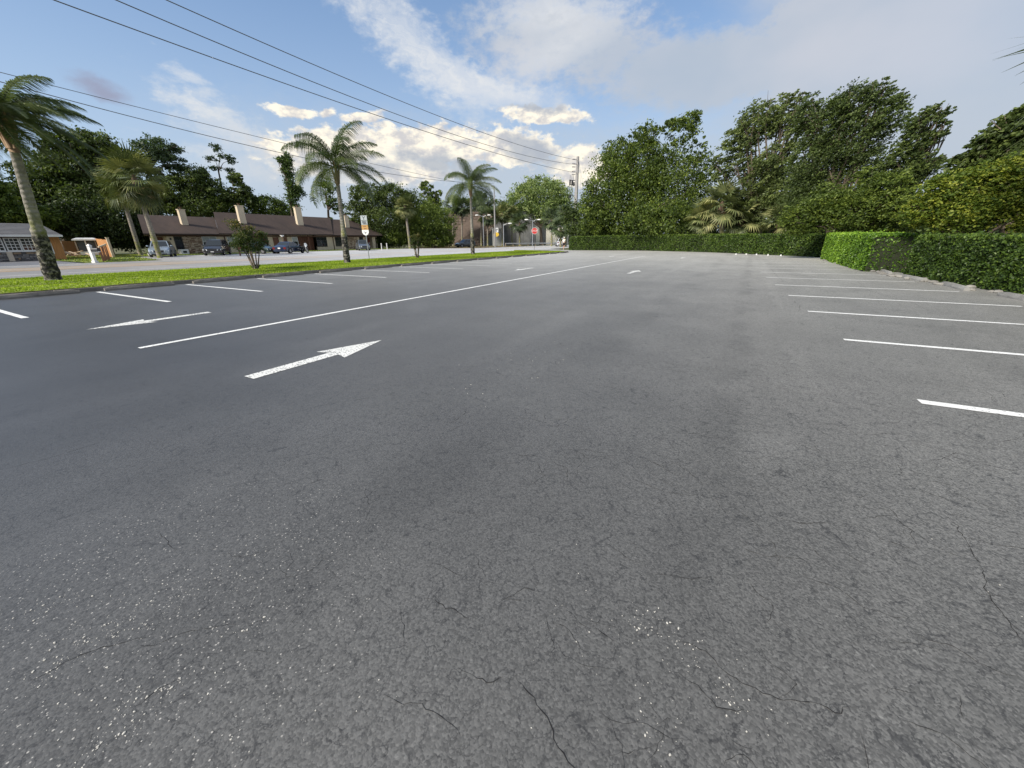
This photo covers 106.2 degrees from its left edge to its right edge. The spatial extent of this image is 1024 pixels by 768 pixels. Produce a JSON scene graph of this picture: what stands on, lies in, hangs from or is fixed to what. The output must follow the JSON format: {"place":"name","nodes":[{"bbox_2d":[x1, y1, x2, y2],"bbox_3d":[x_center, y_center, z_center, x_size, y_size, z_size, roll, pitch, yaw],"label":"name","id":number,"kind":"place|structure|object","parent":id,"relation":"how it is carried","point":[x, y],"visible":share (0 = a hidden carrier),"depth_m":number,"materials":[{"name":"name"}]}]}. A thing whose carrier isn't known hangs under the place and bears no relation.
{"place":"outdoors","nodes":[
{"label":"outdoors","id":0,"kind":"place"},
{"bbox_2d":[0,261,74,265],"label":"driveway","id":1,"kind":"structure","parent":0,"point":[14,263],"depth_m":30.26,"materials":[{"name":"concrete"}]},
{"bbox_2d":[98,244,109,261],"bbox_3d":[-35.394,-11.439,33.392,0.145,1.400,6.058,-17,26,-37],"label":"picket fence","id":2,"kind":"object","parent":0,"point":[106,257],"visible":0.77,"depth_m":33.08,"materials":[{"name":"brown wood"}]},
{"bbox_2d":[57,254,153,262],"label":"grass","id":3,"kind":"structure","parent":0,"point":[106,261],"depth_m":35.85,"materials":[{"name":"green plant"}]},
{"bbox_2d":[71,238,99,255],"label":"golf cart","id":4,"kind":"structure","parent":3,"relation":"on","point":[81,244],"depth_m":46.91,"materials":[{"name":"grey plastic"}]},
{"bbox_2d":[95,238,110,256],"bbox_3d":[-47.413,-15.861,44.605,14.043,2.000,0.065,16,26,38],"label":"wooden fence","id":5,"kind":"object","parent":3,"relation":"on","point":[100,242],"visible":0.37,"depth_m":43.54,"materials":[{"name":"orange wood"}]},
{"bbox_2d":[105,237,114,256],"bbox_3d":[-42.088,-14.294,40.305,0.260,2.000,0.260,11,23,27],"label":"gate post","id":6,"kind":"object","parent":3,"relation":"on","point":[110,246],"visible":0.86,"depth_m":40.23,"materials":[{"name":"beige wood"}]},
{"bbox_2d":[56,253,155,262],"bbox_3d":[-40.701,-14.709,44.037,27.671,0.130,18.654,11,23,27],"label":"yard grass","id":7,"kind":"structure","parent":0,"point":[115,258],"depth_m":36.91,"materials":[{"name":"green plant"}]},
{"bbox_2d":[0,245,568,278],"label":"road","id":8,"kind":"structure","parent":0,"point":[23,271],"depth_m":29.38,"materials":[{"name":"grey asphalt"}]},
{"bbox_2d":[86,244,100,262],"bbox_3d":[-32.459,-10.164,29.950,0.800,1.380,0.280,0,21,0],"label":"mailbox","id":9,"kind":"object","parent":8,"relation":"on","point":[91,251],"visible":1,"depth_m":29.86,"materials":[{"name":"white metal"}]},
{"bbox_2d":[142,248,470,259],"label":"townhouse forecourt","id":10,"kind":"structure","parent":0,"point":[245,255],"depth_m":48.25,"materials":[{"name":"concrete"}]},
{"bbox_2d":[90,140,172,257],"bbox_3d":[-36.345,-17.843,37.644,6.318,10.442,5.805,-2,21,-3],"label":"cabbage palm","id":11,"kind":"object","parent":10,"relation":"on","point":[144,197],"visible":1,"depth_m":36.49,"materials":[{"name":"green plant"}]},
{"bbox_2d":[146,241,176,256],"bbox_3d":[-38.454,-14.859,42.222,2.228,1.660,4.555,-13,24,-30],"label":"parked car","id":12,"kind":"object","parent":10,"relation":"on","point":[167,248],"visible":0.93,"depth_m":41.21,"materials":[{"name":"blue paint"}]},
{"bbox_2d":[202,240,231,255],"bbox_3d":[-35.459,-16.413,46.197,2.328,1.740,5.065,-9,22,-22],"label":"parked car","id":13,"kind":"object","parent":10,"relation":"on","point":[214,247],"visible":0.99,"depth_m":45.02,"materials":[{"name":"black paint"}]},
{"bbox_2d":[242,243,275,253],"bbox_3d":[-32.889,-17.739,50.111,4.755,1.440,2.188,7,22,18],"label":"parked car","id":14,"kind":"object","parent":10,"relation":"on","point":[268,248],"visible":0.29,"depth_m":49.13,"materials":[{"name":"grey paint"}]},
{"bbox_2d":[272,242,303,253],"bbox_3d":[-29.440,-18.056,50.885,2.188,1.440,4.755,0,21,1],"label":"parked car","id":15,"kind":"object","parent":10,"relation":"on","point":[288,247],"visible":0.94,"depth_m":49.50,"materials":[{"name":"blue paint"}]},
{"bbox_2d":[355,240,370,250],"bbox_3d":[-25.069,-23.301,64.491,2.228,1.660,4.555,-11,23,-26],"label":"parked car","id":16,"kind":"object","parent":10,"relation":"on","point":[360,244],"visible":0.91,"depth_m":63.37,"materials":[{"name":"grey paint"}]},
{"bbox_2d":[394,192,416,248],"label":"cabbage palm","id":17,"kind":"object","parent":10,"relation":"on","point":[406,213],"visible":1,"depth_m":72.85,"materials":[{"name":"green plant"}]},
{"bbox_2d":[3,242,914,293],"bbox_3d":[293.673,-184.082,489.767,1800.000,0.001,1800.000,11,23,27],"label":"ground","id":18,"kind":"structure","parent":0,"point":[145,250],"depth_m":47.64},
{"bbox_2d":[0,223,66,261],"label":"grey roofed house","id":19,"kind":"structure","parent":18,"relation":"on","point":[16,243],"depth_m":34.52,"materials":[{"name":"beige"}]},
{"bbox_2d":[2,238,22,250],"bbox_3d":[-43.974,-12.289,33.876,0.090,1.100,0.876,11,23,27],"label":"window","id":20,"kind":"structure","parent":19,"relation":"in","point":[12,244],"depth_m":33.87,"materials":[{"name":"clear glass"}]},
{"bbox_2d":[18,238,35,250],"bbox_3d":[-43.531,-12.569,34.615,0.090,1.100,0.876,11,23,27],"label":"window","id":21,"kind":"structure","parent":19,"relation":"in","point":[27,244],"depth_m":34.56,"materials":[{"name":"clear glass"}]},
{"bbox_2d":[0,173,73,230],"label":"oak tree","id":22,"kind":"object","parent":18,"relation":"on","point":[12,209],"visible":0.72,"depth_m":44.11,"materials":[{"name":"green plant"}]},
{"bbox_2d":[61,241,78,255],"bbox_3d":[-56.173,-17.299,48.992,0.065,1.750,1.572,1,21,3],"label":"wooden fence","id":23,"kind":"object","parent":18,"relation":"on","point":[69,246],"visible":0.64,"depth_m":48.81,"materials":[{"name":"orange wood"}]},
{"bbox_2d":[0,124,146,254],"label":"oak tree","id":24,"kind":"object","parent":18,"relation":"on","point":[52,178],"visible":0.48,"depth_m":50.62,"materials":[{"name":"green plant"}]},
{"bbox_2d":[38,192,163,253],"bbox_3d":[-55.053,-21.652,51.262,14.451,8.541,8.952,-17,26,-38],"label":"understory shrub","id":25,"kind":"object","parent":18,"relation":"on","point":[100,219],"visible":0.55,"depth_m":49.91,"materials":[{"name":"green plant"}]},
{"bbox_2d":[126,132,187,214],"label":"pine tree","id":26,"kind":"object","parent":18,"relation":"on","point":[164,155],"visible":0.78,"depth_m":67.58,"materials":[{"name":"green plant"}]},
{"bbox_2d":[144,162,231,216],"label":"broadleaf tree","id":27,"kind":"object","parent":18,"relation":"on","point":[199,182],"visible":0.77,"depth_m":70.64,"materials":[{"name":"green plant"}]},
{"bbox_2d":[141,178,290,215],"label":"broadleaf tree","id":28,"kind":"object","parent":18,"relation":"on","point":[277,207],"visible":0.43,"depth_m":76.53,"materials":[{"name":"green plant"}]},
{"bbox_2d":[202,142,237,212],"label":"pine tree","id":29,"kind":"object","parent":18,"relation":"on","point":[217,148],"visible":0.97,"depth_m":72.90,"materials":[{"name":"green plant"}]},
{"bbox_2d":[222,171,259,213],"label":"broadleaf tree","id":30,"kind":"object","parent":18,"relation":"on","point":[233,178],"visible":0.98,"depth_m":73.77,"materials":[{"name":"green plant"}]},
{"bbox_2d":[137,203,381,253],"bbox_3d":[-36.589,-26.897,66.844,12.100,7.019,47.917,11,23,27],"label":"townhouse row","id":31,"kind":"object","parent":18,"relation":"on","point":[182,230],"visible":0.67,"depth_m":57.83,"materials":[{"name":"brown paint"}]},
{"bbox_2d":[173,237,184,250],"bbox_3d":[-42.059,-17.749,48.608,0.090,1.650,0.877,11,23,27],"label":"window","id":32,"kind":"structure","parent":31,"relation":"in","point":[178,241],"depth_m":48.59,"materials":[{"name":"grey glass"}]},
{"bbox_2d":[201,237,216,245],"bbox_3d":[-40.343,-18.997,51.406,0.090,1.300,1.739,11,23,27],"label":"window","id":33,"kind":"structure","parent":31,"relation":"in","point":[204,239],"depth_m":51.00,"materials":[{"name":"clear glass"}]},
{"bbox_2d":[316,237,327,246],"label":"window","id":34,"kind":"structure","parent":31,"relation":"in","point":[321,241],"depth_m":65.09,"materials":[{"name":"grey glass"}]},
{"bbox_2d":[0,250,563,293],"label":"grass verge","id":35,"kind":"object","parent":18,"relation":"on","point":[199,275],"depth_m":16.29,"materials":[{"name":"green plant"}]},
{"bbox_2d":[0,74,108,279],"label":"queen palm","id":36,"kind":"object","parent":35,"relation":"on","point":[20,107],"visible":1,"depth_m":13.54,"materials":[{"name":"green plant"}]},
{"bbox_2d":[222,218,268,268],"bbox_3d":[-13.890,-7.443,20.426,1.787,2.646,1.766,4,21,11],"label":"crape myrtle","id":37,"kind":"object","parent":35,"relation":"on","point":[242,238],"visible":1,"depth_m":20.17,"materials":[{"name":"green plant"}]},
{"bbox_2d":[281,120,387,262],"bbox_3d":[-11.046,-12.141,25.119,5.836,8.104,6.376,11,23,27],"label":"queen palm","id":38,"kind":"object","parent":35,"relation":"on","point":[342,160],"visible":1,"depth_m":23.98,"materials":[{"name":"green plant"}]},
{"bbox_2d":[360,215,368,256],"bbox_3d":[-12.109,-12.170,31.976,0.580,3.374,0.111,2,21,7],"label":"road sign","id":39,"kind":"object","parent":35,"relation":"on","point":[364,226],"visible":1,"depth_m":31.66,"materials":[{"name":"white metal"}]},
{"bbox_2d":[409,233,421,257],"bbox_3d":[-8.158,-11.710,32.565,1.137,2.037,1.044,11,23,27],"label":"crape myrtle","id":40,"kind":"object","parent":35,"relation":"on","point":[414,239],"visible":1,"depth_m":32.45,"materials":[{"name":"green plant"}]},
{"bbox_2d":[444,157,500,253],"bbox_3d":[-4.005,-18.227,39.508,5.645,9.311,6.078,-4,21,-9],"label":"queen palm","id":41,"kind":"object","parent":35,"relation":"on","point":[469,185],"visible":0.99,"depth_m":38.28,"materials":[{"name":"green plant"}]},
{"bbox_2d":[273,151,307,215],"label":"vine covered snag","id":42,"kind":"object","parent":18,"relation":"on","point":[293,192],"visible":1,"depth_m":72.71,"materials":[{"name":"green plant"}]},
{"bbox_2d":[318,180,348,217],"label":"vine covered snag","id":43,"kind":"object","parent":18,"relation":"on","point":[332,201],"visible":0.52,"depth_m":76.52,"materials":[{"name":"green plant"}]},
{"bbox_2d":[343,181,424,247],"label":"broadleaf tree","id":44,"kind":"object","parent":18,"relation":"on","point":[378,210],"visible":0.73,"depth_m":74.80,"materials":[{"name":"green plant"}]},
{"bbox_2d":[454,195,472,239],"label":"cabbage palm","id":45,"kind":"object","parent":18,"relation":"on","point":[462,211],"visible":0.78,"depth_m":100.83,"materials":[{"name":"green plant"}]},
{"bbox_2d":[448,211,499,245],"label":"overpass embankment","id":46,"kind":"structure","parent":18,"relation":"on","point":[467,228],"depth_m":109.43,"materials":[{"name":"beige concrete"}]},
{"bbox_2d":[441,193,507,222],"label":"broadleaf tree","id":47,"kind":"object","parent":18,"relation":"on","point":[496,201],"visible":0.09,"depth_m":119.42,"materials":[{"name":"green plant"}]},
{"bbox_2d":[472,189,492,245],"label":"cabbage palm","id":48,"kind":"object","parent":18,"relation":"on","point":[475,207],"visible":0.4,"depth_m":103.07,"materials":[{"name":"green plant"}]},
{"bbox_2d":[476,205,498,245],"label":"cabbage palm","id":49,"kind":"object","parent":18,"relation":"on","point":[488,221],"visible":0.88,"depth_m":98.49,"materials":[{"name":"green plant"}]},
{"bbox_2d":[492,199,511,245],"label":"cabbage palm","id":50,"kind":"object","parent":18,"relation":"on","point":[502,218],"visible":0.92,"depth_m":100.21,"materials":[{"name":"green plant"}]},
{"bbox_2d":[503,205,521,245],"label":"cabbage palm","id":51,"kind":"object","parent":18,"relation":"on","point":[513,209],"visible":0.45,"depth_m":102.22,"materials":[{"name":"green plant"}]},
{"bbox_2d":[507,208,531,245],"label":"cabbage palm","id":52,"kind":"object","parent":18,"relation":"on","point":[520,215],"visible":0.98,"depth_m":97.12,"materials":[{"name":"green plant"}]},
{"bbox_2d":[475,211,571,245],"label":"overpass wall","id":53,"kind":"structure","parent":18,"relation":"on","point":[525,238],"depth_m":118.62,"materials":[{"name":"grey concrete"}]},
{"bbox_2d":[497,172,573,244],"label":"oak tree","id":54,"kind":"object","parent":18,"relation":"on","point":[551,193],"visible":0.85,"depth_m":103.69,"materials":[{"name":"green plant"}]},
{"bbox_2d":[59,213,1017,247],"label":"distant woodland","id":55,"kind":"object","parent":18,"relation":"on","point":[996,231],"depth_m":138.85,"materials":[{"name":"green plant"}]},
{"bbox_2d":[541,205,563,245],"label":"cabbage palm","id":56,"kind":"object","parent":18,"relation":"on","point":[550,212],"visible":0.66,"depth_m":91.20,"materials":[{"name":"green plant"}]},
{"bbox_2d":[569,156,582,235],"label":"utility pole","id":57,"kind":"object","parent":18,"relation":"on","point":[575,184],"visible":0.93,"depth_m":77.21,"materials":[{"name":"concrete"}]},
{"bbox_2d":[54,0,574,172],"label":"overhead wire","id":58,"kind":"object","parent":57,"relation":"attached to","point":[262,75],"visible":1,"depth_m":25.64,"materials":[{"name":"grey metal"}]},
{"bbox_2d":[116,0,576,164],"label":"overhead wire","id":59,"kind":"object","parent":57,"relation":"attached to","point":[300,76],"visible":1,"depth_m":27.94,"materials":[{"name":"grey"}]},
{"bbox_2d":[166,0,573,159],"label":"overhead wire","id":60,"kind":"object","parent":57,"relation":"attached to","point":[330,71],"visible":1,"depth_m":29.81,"materials":[{"name":"grey"}]},
{"bbox_2d":[557,200,607,235],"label":"understory shrub","id":61,"kind":"object","parent":18,"relation":"on","point":[568,213],"visible":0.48,"depth_m":66.63,"materials":[{"name":"green plant"}]},
{"bbox_2d":[565,109,721,245],"bbox_3d":[18.409,-27.095,52.167,19.768,17.096,17.956,11,23,27],"label":"broadleaf tree","id":62,"kind":"object","parent":18,"relation":"on","point":[651,206],"visible":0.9,"depth_m":50.04,"materials":[{"name":"green plant"}]},
{"bbox_2d":[569,232,825,256],"bbox_3d":[19.014,-15.937,43.359,6.988,2.163,32.641,-12,23,-28],"label":"hedge","id":63,"kind":"object","parent":18,"relation":"on","point":[809,245],"visible":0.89,"depth_m":41.24,"materials":[{"name":"green plant"}]},
{"bbox_2d":[681,197,719,235],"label":"fan palm","id":64,"kind":"object","parent":18,"relation":"on","point":[697,227],"visible":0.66,"depth_m":42.97,"materials":[{"name":"green plant"}]},
{"bbox_2d":[693,176,747,233],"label":"fan palm","id":65,"kind":"object","parent":18,"relation":"on","point":[724,190],"visible":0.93,"depth_m":41.13,"materials":[{"name":"green plant"}]},
{"bbox_2d":[718,196,763,233],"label":"fan palm","id":66,"kind":"object","parent":18,"relation":"on","point":[737,228],"visible":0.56,"depth_m":41.69,"materials":[{"name":"green plant"}]},
{"bbox_2d":[706,89,813,233],"bbox_3d":[26.981,-22.309,41.384,11.375,15.471,7.461,11,23,27],"label":"broadleaf tree","id":67,"kind":"object","parent":18,"relation":"on","point":[768,171],"visible":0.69,"depth_m":40.27,"materials":[{"name":"green plant"}]},
{"bbox_2d":[756,202,792,233],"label":"fan palm","id":68,"kind":"object","parent":18,"relation":"on","point":[769,216],"visible":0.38,"depth_m":35.90,"materials":[{"name":"green plant"}]},
{"bbox_2d":[769,76,917,231],"bbox_3d":[26.084,-17.175,31.455,8.339,12.870,5.797,11,23,27],"label":"broadleaf tree","id":69,"kind":"object","parent":18,"relation":"on","point":[833,147],"visible":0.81,"depth_m":29.87,"materials":[{"name":"green plant"}]},
{"bbox_2d":[773,165,919,237],"bbox_3d":[22.314,-11.278,25.707,8.068,5.827,5.105,11,23,27],"label":"broadleaf shrub","id":70,"kind":"object","parent":18,"relation":"on","point":[877,201],"visible":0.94,"depth_m":24.75,"materials":[{"name":"green plant"}]},
{"bbox_2d":[698,189,1021,243],"bbox_3d":[30.035,-17.124,38.194,13.981,7.940,45.365,1,21,5],"label":"understory shrub","id":71,"kind":"object","parent":18,"relation":"on","point":[922,230],"visible":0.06,"depth_m":26.01,"materials":[{"name":"green plant"}]},
{"bbox_2d":[868,100,956,224],"bbox_3d":[27.613,-14.128,27.574,4.751,9.940,4.085,2,21,8],"label":"broadleaf tree","id":72,"kind":"object","parent":18,"relation":"on","point":[917,155],"visible":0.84,"depth_m":25.90,"materials":[{"name":"green plant"}]},
{"bbox_2d":[886,150,1023,233],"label":"broadleaf shrub","id":73,"kind":"object","parent":18,"relation":"on","point":[972,199],"visible":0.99,"depth_m":14.08,"materials":[{"name":"green plant"}]},
{"bbox_2d":[942,103,1023,233],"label":"broadleaf tree","id":74,"kind":"object","parent":18,"relation":"on","point":[990,142],"visible":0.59,"depth_m":17.33,"materials":[{"name":"green plant"}]},
{"bbox_2d":[996,37,1023,169],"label":"cabbage palm","id":75,"kind":"object","parent":18,"relation":"on","point":[1016,115],"visible":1,"depth_m":10.90,"materials":[{"name":"green plant"}]},
{"bbox_2d":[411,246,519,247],"bbox_3d":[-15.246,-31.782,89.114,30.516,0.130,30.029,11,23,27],"label":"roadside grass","id":76,"kind":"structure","parent":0,"point":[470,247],"depth_m":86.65,"materials":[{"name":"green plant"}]},
{"bbox_2d":[422,246,520,247],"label":"grass","id":77,"kind":"structure","parent":0,"point":[474,247],"depth_m":85.27,"materials":[{"name":"green plant"}]},
{"bbox_2d":[375,196,462,247],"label":"broadleaf tree","id":78,"kind":"object","parent":77,"relation":"on","point":[435,228],"visible":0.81,"depth_m":78.04,"materials":[{"name":"green plant"}]},
{"bbox_2d":[418,180,444,246],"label":"broadleaf tree","id":79,"kind":"object","parent":77,"relation":"on","point":[434,195],"visible":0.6,"depth_m":82.87,"materials":[{"name":"green plant"}]},
{"bbox_2d":[441,194,463,245],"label":"cabbage palm","id":80,"kind":"object","parent":77,"relation":"on","point":[447,205],"visible":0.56,"depth_m":100.38,"materials":[{"name":"green plant"}]},
{"bbox_2d":[455,239,475,246],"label":"moving car","id":81,"kind":"object","parent":77,"relation":"on","point":[464,242],"visible":0.77,"depth_m":84.14,"materials":[{"name":"grey paint"}]},
{"bbox_2d":[493,186,495,246],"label":"wooden utility pole","id":82,"kind":"object","parent":77,"relation":"on","point":[494,223],"visible":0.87,"depth_m":79.28,"materials":[{"name":"wood"}]},
{"bbox_2d":[0,81,466,182],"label":"overhead wire","id":83,"kind":"object","parent":82,"relation":"attached to","point":[194,132],"visible":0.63,"depth_m":33.88,"materials":[{"name":"grey metal"}]},
{"bbox_2d":[0,72,491,188],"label":"overhead wire","id":84,"kind":"object","parent":82,"relation":"attached to","point":[196,121],"visible":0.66,"depth_m":33.58,"materials":[{"name":"grey metal"}]},
{"bbox_2d":[0,249,1023,767],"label":"parking lot","id":85,"kind":"structure","parent":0,"point":[794,485],"depth_m":2.10,"materials":[{"name":"grey asphalt"}]},
{"bbox_2d":[0,290,79,299],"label":"wheel stop","id":86,"kind":"object","parent":85,"relation":"on","point":[28,295],"visible":1,"depth_m":11.08,"materials":[{"name":"concrete"}]},
{"bbox_2d":[103,282,174,290],"bbox_3d":[-12.573,-3.317,13.034,0.178,0.118,1.830,12,24,29],"label":"wheel stop","id":87,"kind":"object","parent":85,"relation":"on","point":[136,286],"visible":0.99,"depth_m":12.91,"materials":[{"name":"concrete"}]},
{"bbox_2d":[9,523,396,767],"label":"pale pebbles","id":88,"kind":"object","parent":85,"relation":"on","point":[124,732],"visible":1,"depth_m":1.36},
{"bbox_2d":[192,277,245,283],"bbox_3d":[-11.410,-4.073,15.030,0.178,0.118,1.830,10,23,27],"label":"wheel stop","id":89,"kind":"object","parent":85,"relation":"on","point":[217,280],"visible":0.99,"depth_m":14.92,"materials":[{"name":"concrete"}]},
{"bbox_2d":[262,272,303,277],"bbox_3d":[-10.159,-4.865,17.118,0.179,0.118,1.830,11,23,27],"label":"wheel stop","id":90,"kind":"object","parent":85,"relation":"on","point":[281,274],"visible":0.97,"depth_m":17.03,"materials":[{"name":"concrete"}]},
{"bbox_2d":[0,251,567,294],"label":"kerb","id":91,"kind":"structure","parent":85,"relation":"on","point":[189,281],"depth_m":16.07,"materials":[{"name":"concrete"}]},
{"bbox_2d":[319,269,351,272],"bbox_3d":[-8.830,-5.692,19.300,0.177,0.118,1.830,10,23,26],"label":"wheel stop","id":92,"kind":"object","parent":85,"relation":"on","point":[333,270],"visible":0.95,"depth_m":19.19,"materials":[{"name":"concrete"}]},
{"bbox_2d":[364,265,391,268],"bbox_3d":[-7.481,-6.542,21.541,0.178,0.118,1.830,12,24,29],"label":"wheel stop","id":93,"kind":"object","parent":85,"relation":"on","point":[376,267],"visible":0.96,"depth_m":21.41,"materials":[{"name":"concrete"}]},
{"bbox_2d":[454,348,1022,766],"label":"loose pebbles","id":94,"kind":"object","parent":85,"relation":"on","point":[675,644],"visible":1,"depth_m":1.37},
{"bbox_2d":[820,228,919,272],"bbox_3d":[19.408,-7.733,21.667,1.710,1.953,12.902,11,23,28],"label":"hedge","id":95,"kind":"object","parent":85,"relation":"on","point":[870,250],"visible":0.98,"depth_m":16.96,"materials":[{"name":"green plant"}]},
{"bbox_2d":[822,259,1002,292],"bbox_3d":[14.331,-3.388,12.739,1.403,0.131,31.096,8,22,22],"label":"rubble","id":96,"kind":"object","parent":85,"relation":"on","point":[971,287],"visible":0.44,"depth_m":12.77,"materials":[{"name":"concrete"}]},
{"bbox_2d":[901,274,925,281],"bbox_3d":[14.385,-3.829,13.828,0.177,0.118,1.830,9,23,24],"label":"wheel stop","id":97,"kind":"object","parent":85,"relation":"on","point":[916,278],"visible":0.84,"depth_m":13.57,"materials":[{"name":"concrete"}]},
{"bbox_2d":[941,281,969,290],"bbox_3d":[13.182,-2.932,11.457,0.179,0.118,1.830,12,24,30],"label":"wheel stop","id":98,"kind":"object","parent":85,"relation":"on","point":[956,286],"visible":0.97,"depth_m":11.22,"materials":[{"name":"concrete"}]},
{"bbox_2d":[903,230,1023,294],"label":"hedge","id":99,"kind":"object","parent":85,"relation":"on","point":[979,259],"visible":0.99,"depth_m":11.54,"materials":[{"name":"green plant"}]},
{"bbox_2d":[996,292,1023,300],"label":"wheel stop","id":100,"kind":"object","parent":85,"relation":"on","point":[1015,296],"visible":1,"depth_m":9.38,"materials":[{"name":"concrete"}]},
{"bbox_2d":[0,0,1023,234],"label":"sky","id":101,"kind":"structure","parent":0,"point":[563,78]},
{"bbox_2d":[548,216,570,246],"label":"cabbage palm","id":102,"kind":"object","parent":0,"point":[559,233],"visible":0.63,"depth_m":78.72,"materials":[{"name":"green plant"}]},
{"bbox_2d":[555,204,572,246],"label":"cabbage palm","id":103,"kind":"object","parent":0,"point":[560,210],"visible":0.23,"depth_m":81.58,"materials":[{"name":"green plant"}]},
{"label":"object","id":104,"kind":"structure","parent":0,"visible":0},
{"bbox_2d":[89,165,144,255],"bbox_3d":[-43.121,-19.430,43.238,5.313,9.581,4.988,11,23,27],"label":"cabbage palm","id":105,"kind":"object","parent":104,"relation":"on","point":[132,229],"visible":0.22,"depth_m":42.19,"materials":[{"name":"green plant"}]},
{"bbox_2d":[135,248,399,255],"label":"lawn grass","id":106,"kind":"structure","parent":104,"relation":"on","point":[272,252],"depth_m":54.66,"materials":[{"name":"green plant"}]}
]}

